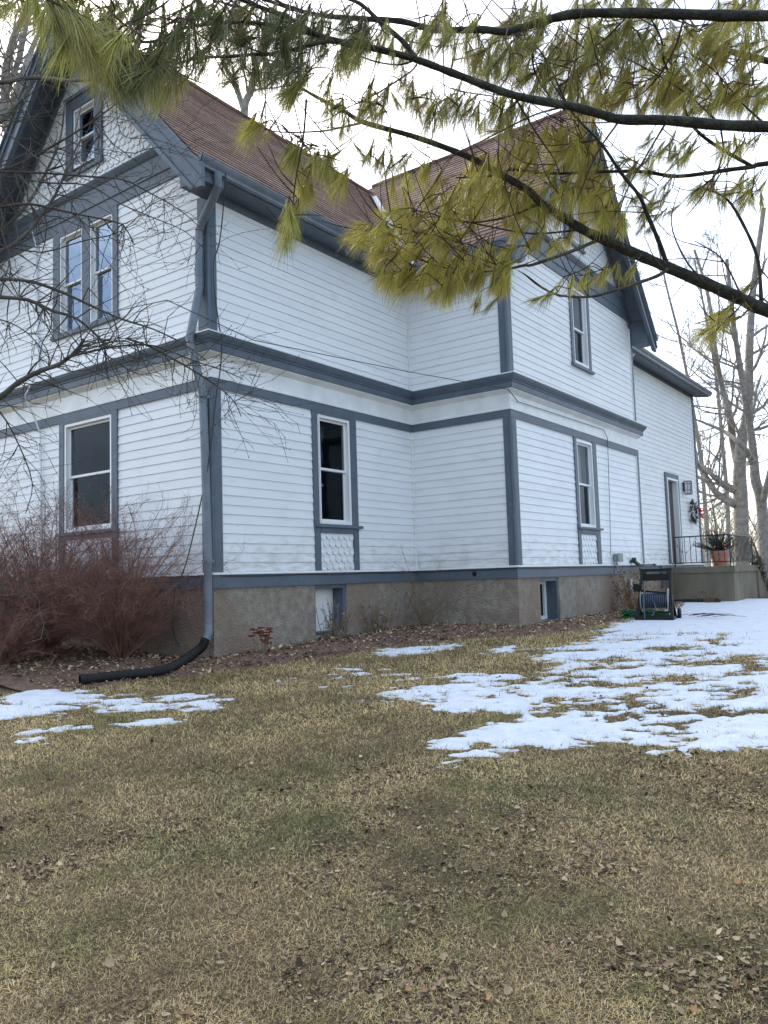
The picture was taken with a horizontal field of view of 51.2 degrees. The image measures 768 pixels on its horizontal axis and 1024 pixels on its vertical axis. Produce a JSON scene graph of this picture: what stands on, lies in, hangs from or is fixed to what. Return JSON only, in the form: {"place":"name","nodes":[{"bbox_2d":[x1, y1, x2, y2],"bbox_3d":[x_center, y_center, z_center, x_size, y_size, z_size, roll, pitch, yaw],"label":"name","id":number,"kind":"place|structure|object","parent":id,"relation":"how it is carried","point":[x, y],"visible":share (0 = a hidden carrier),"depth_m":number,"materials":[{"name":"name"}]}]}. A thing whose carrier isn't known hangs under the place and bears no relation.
{"place":"outdoors","nodes":[
{"label":"outdoors","id":0,"kind":"place"},
{"bbox_2d":[0,596,767,1023],"bbox_3d":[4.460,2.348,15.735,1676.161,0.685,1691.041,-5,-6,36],"label":"ground","id":1,"kind":"structure","parent":0,"point":[384,834],"depth_m":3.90,"materials":[{"name":"brown plant"}]},
{"bbox_2d":[35,999,45,1007],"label":"dead leaf","id":2,"kind":"object","parent":1,"relation":"on","point":[36,1005],"visible":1,"depth_m":2.72,"materials":[{"name":"beige plant"}]},
{"bbox_2d":[0,0,93,85],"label":"bare tree","id":3,"kind":"object","parent":1,"relation":"on","point":[28,33],"visible":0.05,"depth_m":32.93,"materials":[{"name":"grey plant"}]},
{"bbox_2d":[0,0,94,136],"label":"bare tree","id":4,"kind":"object","parent":1,"relation":"on","point":[13,40],"visible":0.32,"depth_m":29.55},
{"bbox_2d":[51,961,61,967],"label":"dead leaf","id":5,"kind":"object","parent":1,"relation":"on","point":[55,966],"visible":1,"depth_m":2.97,"materials":[{"name":"beige plant"}]},
{"bbox_2d":[101,957,113,967],"bbox_3d":[-1.035,1.676,2.984,0.064,0.022,0.037,9,27,19],"label":"dead leaf","id":6,"kind":"object","parent":1,"relation":"on","point":[109,962],"visible":1,"depth_m":2.99,"materials":[{"name":"beige plant"}]},
{"bbox_2d":[149,987,158,994],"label":"dead leaf","id":7,"kind":"object","parent":1,"relation":"on","point":[150,990],"visible":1,"depth_m":2.80,"materials":[{"name":"beige plant"}]},
{"bbox_2d":[0,31,313,643],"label":"bare tree","id":8,"kind":"object","parent":1,"relation":"on","point":[4,117],"visible":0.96,"depth_m":4.51,"materials":[{"name":"brown plant"}]},
{"bbox_2d":[187,0,319,115],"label":"bare tree","id":9,"kind":"object","parent":1,"relation":"on","point":[244,108],"visible":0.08,"depth_m":33.88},
{"bbox_2d":[0,601,685,691],"bbox_3d":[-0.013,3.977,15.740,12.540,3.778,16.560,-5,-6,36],"label":"mulch bed","id":10,"kind":"object","parent":1,"relation":"on","point":[9,680],"visible":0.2,"depth_m":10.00,"materials":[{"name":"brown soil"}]},
{"bbox_2d":[0,466,117,639],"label":"shrub","id":11,"kind":"object","parent":10,"relation":"on","point":[18,549],"visible":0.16,"depth_m":11.17,"materials":[{"name":"brown plant"}]},
{"bbox_2d":[0,543,118,667],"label":"shrub","id":12,"kind":"object","parent":10,"relation":"on","point":[9,646],"visible":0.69,"depth_m":9.77,"materials":[{"name":"brown plant"}]},
{"bbox_2d":[0,454,180,659],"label":"shrub","id":13,"kind":"object","parent":10,"relation":"on","point":[6,585],"visible":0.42,"depth_m":10.31,"materials":[{"name":"brown plant"}]},
{"bbox_2d":[0,477,246,659],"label":"shrub","id":14,"kind":"object","parent":10,"relation":"on","point":[120,635],"visible":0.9,"depth_m":9.85,"materials":[{"name":"brown plant"}]},
{"bbox_2d":[79,637,209,684],"bbox_3d":[-2.612,1.712,9.232,0.459,0.399,1.824,-5,-6,36],"label":"drain pipe","id":15,"kind":"object","parent":10,"relation":"on","point":[188,656],"visible":0.96,"depth_m":8.90,"materials":[{"name":"black plastic"}]},
{"bbox_2d":[248,627,277,653],"bbox_3d":[-1.539,1.637,10.130,0.438,0.371,0.345,-5,-6,36],"label":"sedum plant","id":16,"kind":"object","parent":10,"relation":"on","point":[265,640],"visible":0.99,"depth_m":10.15,"materials":[{"name":"brown plant"}]},
{"bbox_2d":[316,599,357,638],"bbox_3d":[-0.684,1.578,11.746,0.574,0.632,0.507,-5,-6,36],"label":"dry plant","id":17,"kind":"object","parent":10,"relation":"on","point":[333,629],"visible":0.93,"depth_m":11.74,"materials":[{"name":"brown plant"}]},
{"bbox_2d":[358,602,395,632],"bbox_3d":[-0.074,1.666,12.622,0.607,0.520,0.429,-2,-5,8],"label":"dry plant","id":18,"kind":"object","parent":10,"relation":"on","point":[378,625],"visible":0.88,"depth_m":12.56,"materials":[{"name":"brown plant"}]},
{"bbox_2d":[375,546,489,624],"bbox_3d":[0.823,1.175,13.181,1.923,1.374,1.909,-3,-5,9],"label":"shrub","id":19,"kind":"object","parent":10,"relation":"on","point":[416,609],"visible":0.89,"depth_m":13.16,"materials":[{"name":"brown plant"}]},
{"bbox_2d":[0,15,711,657],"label":"farmhouse","id":20,"kind":"object","parent":1,"relation":"on","point":[468,483],"visible":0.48,"depth_m":12.90,"materials":[{"name":"white paint"}]},
{"bbox_2d":[25,230,42,569],"bbox_3d":[-5.588,-1.847,12.704,0.324,5.670,0.232,-5,-6,36],"label":"conduit","id":21,"kind":"object","parent":20,"relation":"attached to","point":[31,411],"visible":0.72,"depth_m":12.66,"materials":[{"name":"silver metal"}]},
{"bbox_2d":[60,228,81,332],"bbox_3d":[-4.815,-3.564,12.467,0.600,1.570,0.134,-5,-6,36],"label":"window","id":22,"kind":"structure","parent":20,"relation":"in","point":[64,252],"depth_m":12.60,"materials":[{"name":"white"}]},
{"bbox_2d":[63,82,103,181],"bbox_3d":[-4.604,-5.899,12.448,1.000,1.315,0.220,-5,-6,36],"label":"window","id":23,"kind":"structure","parent":20,"relation":"in","point":[71,120],"depth_m":12.50,"materials":[{"name":"white"}]},
{"bbox_2d":[50,205,119,341],"bbox_3d":[-4.540,-3.601,12.245,1.730,1.710,0.170,-5,-6,36],"label":"window","id":24,"kind":"structure","parent":20,"relation":"in","point":[94,271],"depth_m":12.14,"materials":[{"name":"white wood"}]},
{"bbox_2d":[55,410,118,575],"bbox_3d":[-4.377,-0.225,11.914,1.520,2.399,0.185,-5,-6,36],"label":"window","id":25,"kind":"structure","parent":20,"relation":"in","point":[66,429],"depth_m":12.11,"materials":[{"name":"white"}]},
{"bbox_2d":[172,173,225,646],"bbox_3d":[-2.398,-1.304,10.448,1.184,6.065,0.248,-4,-5,29],"label":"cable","id":26,"kind":"object","parent":20,"relation":"attached to","point":[215,397],"visible":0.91,"depth_m":10.39,"materials":[{"name":"grey plastic"}]},
{"bbox_2d":[259,87,283,137],"bbox_3d":[-2.352,-7.902,16.100,0.375,1.538,0.874,-5,-6,36],"label":"antenna tripod","id":27,"kind":"object","parent":20,"relation":"on","point":[263,108],"visible":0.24,"depth_m":15.86,"materials":[{"name":"grey metal"}]},
{"bbox_2d":[109,300,507,389],"bbox_3d":[-0.906,-2.318,11.767,5.720,0.786,1.908,2,-6,-37],"label":"wire","id":28,"kind":"object","parent":20,"relation":"attached to","point":[304,350],"visible":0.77,"depth_m":11.27,"materials":[{"name":"grey"}]},
{"bbox_2d":[314,584,345,634],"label":"basement window","id":29,"kind":"structure","parent":20,"relation":"in","point":[336,592],"depth_m":12.30,"materials":[{"name":"white glass"}]},
{"bbox_2d":[311,410,363,570],"bbox_3d":[-0.748,-0.303,12.351,0.190,2.399,1.120,-5,-6,36],"label":"window","id":30,"kind":"structure","parent":20,"relation":"in","point":[323,529],"depth_m":12.36,"materials":[{"name":"white"}]},
{"bbox_2d":[222,566,644,575],"bbox_3d":[1.847,1.011,13.989,1.949,0.027,10.651,-5,-6,36],"label":"cable","id":31,"kind":"object","parent":20,"relation":"attached to","point":[434,571],"visible":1,"depth_m":12.98,"materials":[{"name":"grey plastic"}]},
{"bbox_2d":[540,577,558,621],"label":"basement window","id":32,"kind":"structure","parent":20,"relation":"in","point":[548,586],"depth_m":14.07,"materials":[{"name":"blue glass"}]},
{"bbox_2d":[508,389,610,555],"bbox_3d":[3.270,-0.528,14.476,0.110,2.619,4.578,-5,-6,35],"label":"wire","id":33,"kind":"object","parent":20,"relation":"attached to","point":[607,446],"visible":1,"depth_m":16.09,"materials":[{"name":"grey"}]},
{"bbox_2d":[562,181,585,254],"bbox_3d":[3.694,-5.877,15.864,0.180,1.315,1.000,-5,-6,36],"label":"window","id":34,"kind":"structure","parent":20,"relation":"in","point":[576,239],"depth_m":16.02,"materials":[{"name":"white"}]},
{"bbox_2d":[567,280,594,374],"bbox_3d":[3.825,-3.599,15.756,0.180,1.660,1.050,-5,-6,36],"label":"window","id":35,"kind":"structure","parent":20,"relation":"in","point":[584,331],"depth_m":15.97,"materials":[{"name":"white wood"}]},
{"bbox_2d":[572,436,603,563],"bbox_3d":[3.851,-0.192,15.446,0.300,2.399,1.170,-5,-6,36],"label":"window","id":36,"kind":"structure","parent":20,"relation":"in","point":[593,528],"depth_m":15.60,"materials":[{"name":"white wood"}]},
{"bbox_2d":[614,553,622,569],"bbox_3d":[4.753,1.006,16.273,0.105,0.335,0.341,-5,-6,36],"label":"junction box","id":37,"kind":"object","parent":20,"relation":"attached to","point":[618,557],"visible":0.97,"depth_m":16.23,"materials":[{"name":"grey plastic"}]},
{"bbox_2d":[630,557,654,569],"bbox_3d":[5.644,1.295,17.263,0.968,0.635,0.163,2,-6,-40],"label":"hose tap","id":38,"kind":"object","parent":20,"relation":"attached to","point":[633,560],"visible":0.52,"depth_m":17.01,"materials":[{"name":"plastic"}]},
{"bbox_2d":[664,472,683,567],"bbox_3d":[7.819,0.341,21.978,0.360,2.770,1.230,-5,-6,36],"label":"door","id":39,"kind":"structure","parent":20,"relation":"in","point":[672,494],"depth_m":22.22,"materials":[{"name":"white wood"}]},
{"bbox_2d":[682,480,692,494],"bbox_3d":[8.647,-0.698,22.817,0.225,0.396,0.184,-5,-6,36],"label":"wall lantern","id":40,"kind":"object","parent":20,"relation":"attached to","point":[687,487],"depth_m":22.76,"materials":[{"name":"black metal"}]},
{"bbox_2d":[689,499,704,524],"bbox_3d":[9.058,-0.011,23.245,0.330,0.813,0.735,-5,-6,36],"label":"wreath","id":41,"kind":"object","parent":20,"relation":"attached to","point":[691,516],"visible":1,"depth_m":23.30,"materials":[{"name":"green plant"}]},
{"bbox_2d":[375,993,384,1001],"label":"dead leaf","id":42,"kind":"object","parent":1,"relation":"on","point":[378,997],"visible":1,"depth_m":2.73,"materials":[{"name":"beige plant"}]},
{"bbox_2d":[0,599,767,767],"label":"snow","id":43,"kind":"structure","parent":1,"relation":"on","point":[752,625],"depth_m":7.59,"materials":[{"name":"white snow"}]},
{"bbox_2d":[619,609,669,618],"bbox_3d":[4.615,1.798,14.110,0.883,0.160,0.460,-5,-6,36],"label":"garden hose","id":44,"kind":"object","parent":43,"relation":"on","point":[627,614],"visible":0.67,"depth_m":14.02,"materials":[{"name":"green rubber"}]},
{"bbox_2d":[633,568,681,619],"bbox_3d":[4.675,1.425,13.794,0.753,0.893,0.714,-4,-5,26],"label":"hose reel cart","id":45,"kind":"object","parent":43,"relation":"on","point":[654,599],"visible":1,"depth_m":13.69,"materials":[{"name":"black plastic"}]},
{"bbox_2d":[673,598,720,601],"bbox_3d":[7.639,2.221,19.913,1.350,0.139,0.122,-4,-5,29],"label":"drain pipe","id":46,"kind":"object","parent":43,"relation":"on","point":[689,600],"visible":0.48,"depth_m":19.84,"materials":[{"name":"black plastic"}]},
{"bbox_2d":[683,613,745,616],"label":"fallen twigs","id":47,"kind":"object","parent":43,"relation":"on","point":[710,614],"visible":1,"depth_m":13.64,"materials":[{"name":"brown wood"}]},
{"bbox_2d":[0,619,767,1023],"bbox_3d":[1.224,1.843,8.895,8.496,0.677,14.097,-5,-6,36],"label":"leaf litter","id":48,"kind":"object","parent":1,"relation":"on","point":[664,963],"visible":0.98,"depth_m":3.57,"materials":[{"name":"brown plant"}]},
{"bbox_2d":[0,0,767,359],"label":"pine tree","id":49,"kind":"object","parent":1,"relation":"on","point":[122,66],"visible":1,"depth_m":2.74,"materials":[{"name":"green plant"}]},
{"bbox_2d":[402,985,413,992],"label":"dead leaf","id":50,"kind":"object","parent":1,"relation":"on","point":[408,988],"visible":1,"depth_m":2.77,"materials":[{"name":"brown plant"}]},
{"bbox_2d":[440,953,448,959],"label":"dead leaf","id":51,"kind":"object","parent":1,"relation":"on","point":[443,956],"visible":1,"depth_m":2.99,"materials":[{"name":"beige plant"}]},
{"bbox_2d":[504,985,518,994],"bbox_3d":[0.436,1.637,2.747,0.057,0.017,0.031,-13,18,-20],"label":"dead leaf","id":52,"kind":"object","parent":1,"relation":"on","point":[508,989],"visible":1,"depth_m":2.75,"materials":[{"name":"beige plant"}]},
{"bbox_2d":[579,977,586,982],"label":"dead leaf","id":53,"kind":"object","parent":1,"relation":"on","point":[582,980],"visible":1,"depth_m":2.79,"materials":[{"name":"beige plant"}]},
{"bbox_2d":[610,560,665,610],"bbox_3d":[4.955,1.506,15.906,1.179,1.082,1.097,-5,-6,36],"label":"dry perennial","id":54,"kind":"object","parent":1,"relation":"on","point":[632,605],"visible":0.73,"depth_m":15.93,"materials":[{"name":"brown plant"}]},
{"bbox_2d":[689,1004,698,1017],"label":"dead leaf","id":55,"kind":"object","parent":1,"relation":"on","point":[692,1008],"visible":1,"depth_m":2.59,"materials":[{"name":"beige plant"}]},
{"bbox_2d":[690,590,721,602],"bbox_3d":[7.838,2.086,19.680,0.687,0.396,0.790,-1,-5,-4],"label":"dry perennial","id":56,"kind":"object","parent":1,"relation":"on","point":[707,599],"visible":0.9,"depth_m":19.56,"materials":[{"name":"brown plant"}]},
{"bbox_2d":[654,208,767,565],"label":"bare tree","id":57,"kind":"object","parent":1,"relation":"on","point":[738,502],"visible":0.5,"depth_m":27.88,"materials":[{"name":"grey plant"}]},
{"bbox_2d":[663,229,767,589],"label":"bare tree","id":58,"kind":"object","parent":1,"relation":"on","point":[760,490],"visible":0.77,"depth_m":24.89,"materials":[{"name":"grey plant"}]},
{"bbox_2d":[664,565,767,600],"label":"porch","id":59,"kind":"object","parent":1,"relation":"on","point":[737,582],"visible":0.65,"depth_m":20.46,"materials":[{"name":"concrete"}]},
{"bbox_2d":[692,528,739,565],"bbox_3d":[8.473,0.890,20.533,1.075,0.991,1.113,-3,-5,10],"label":"potted evergreen","id":60,"kind":"object","parent":59,"relation":"on","point":[722,548],"visible":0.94,"depth_m":20.41,"materials":[{"name":"plant"}]},
{"bbox_2d":[673,534,763,577],"bbox_3d":[9.239,1.522,21.933,1.399,1.680,3.799,-5,-6,36],"label":"railing","id":61,"kind":"object","parent":59,"relation":"on","point":[752,548],"visible":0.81,"depth_m":20.74,"materials":[{"name":"black metal"}]},
{"bbox_2d":[673,535,751,552],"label":"string lights","id":62,"kind":"object","parent":61,"relation":"hanging from","point":[716,542],"visible":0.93,"depth_m":20.49,"materials":[{"name":"green plastic"}]},
{"bbox_2d":[750,554,767,590],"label":"garland","id":63,"kind":"object","parent":61,"relation":"hanging from","point":[759,567],"visible":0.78,"depth_m":22.07},
{"bbox_2d":[667,233,764,565],"bbox_3d":[15.493,-4.771,37.369,5.053,16.640,3.215,2,-6,-36],"label":"bare tree","id":64,"kind":"object","parent":1,"relation":"on","point":[717,394],"visible":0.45,"depth_m":37.92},
{"bbox_2d":[698,456,755,553],"bbox_3d":[14.137,0.431,33.210,2.786,5.665,3.340,-5,-6,36],"label":"bare tree","id":65,"kind":"object","parent":1,"relation":"on","point":[715,520],"visible":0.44,"depth_m":32.98,"materials":[{"name":"grey plant"}]},
{"bbox_2d":[0,0,767,565],"label":"sky","id":66,"kind":"structure","parent":0,"point":[685,229],"materials":[{"name":"white"}]},
{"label":"snow field","id":67,"kind":"structure","parent":0,"visible":0},
{"bbox_2d":[634,199,732,565],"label":"bare tree","id":68,"kind":"object","parent":67,"relation":"on","point":[705,508],"visible":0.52,"depth_m":43.93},
{"bbox_2d":[701,473,767,565],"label":"woodland","id":69,"kind":"object","parent":67,"relation":"on","point":[751,533],"visible":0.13,"depth_m":81.00,"materials":[{"name":"brown plant"}]}
]}

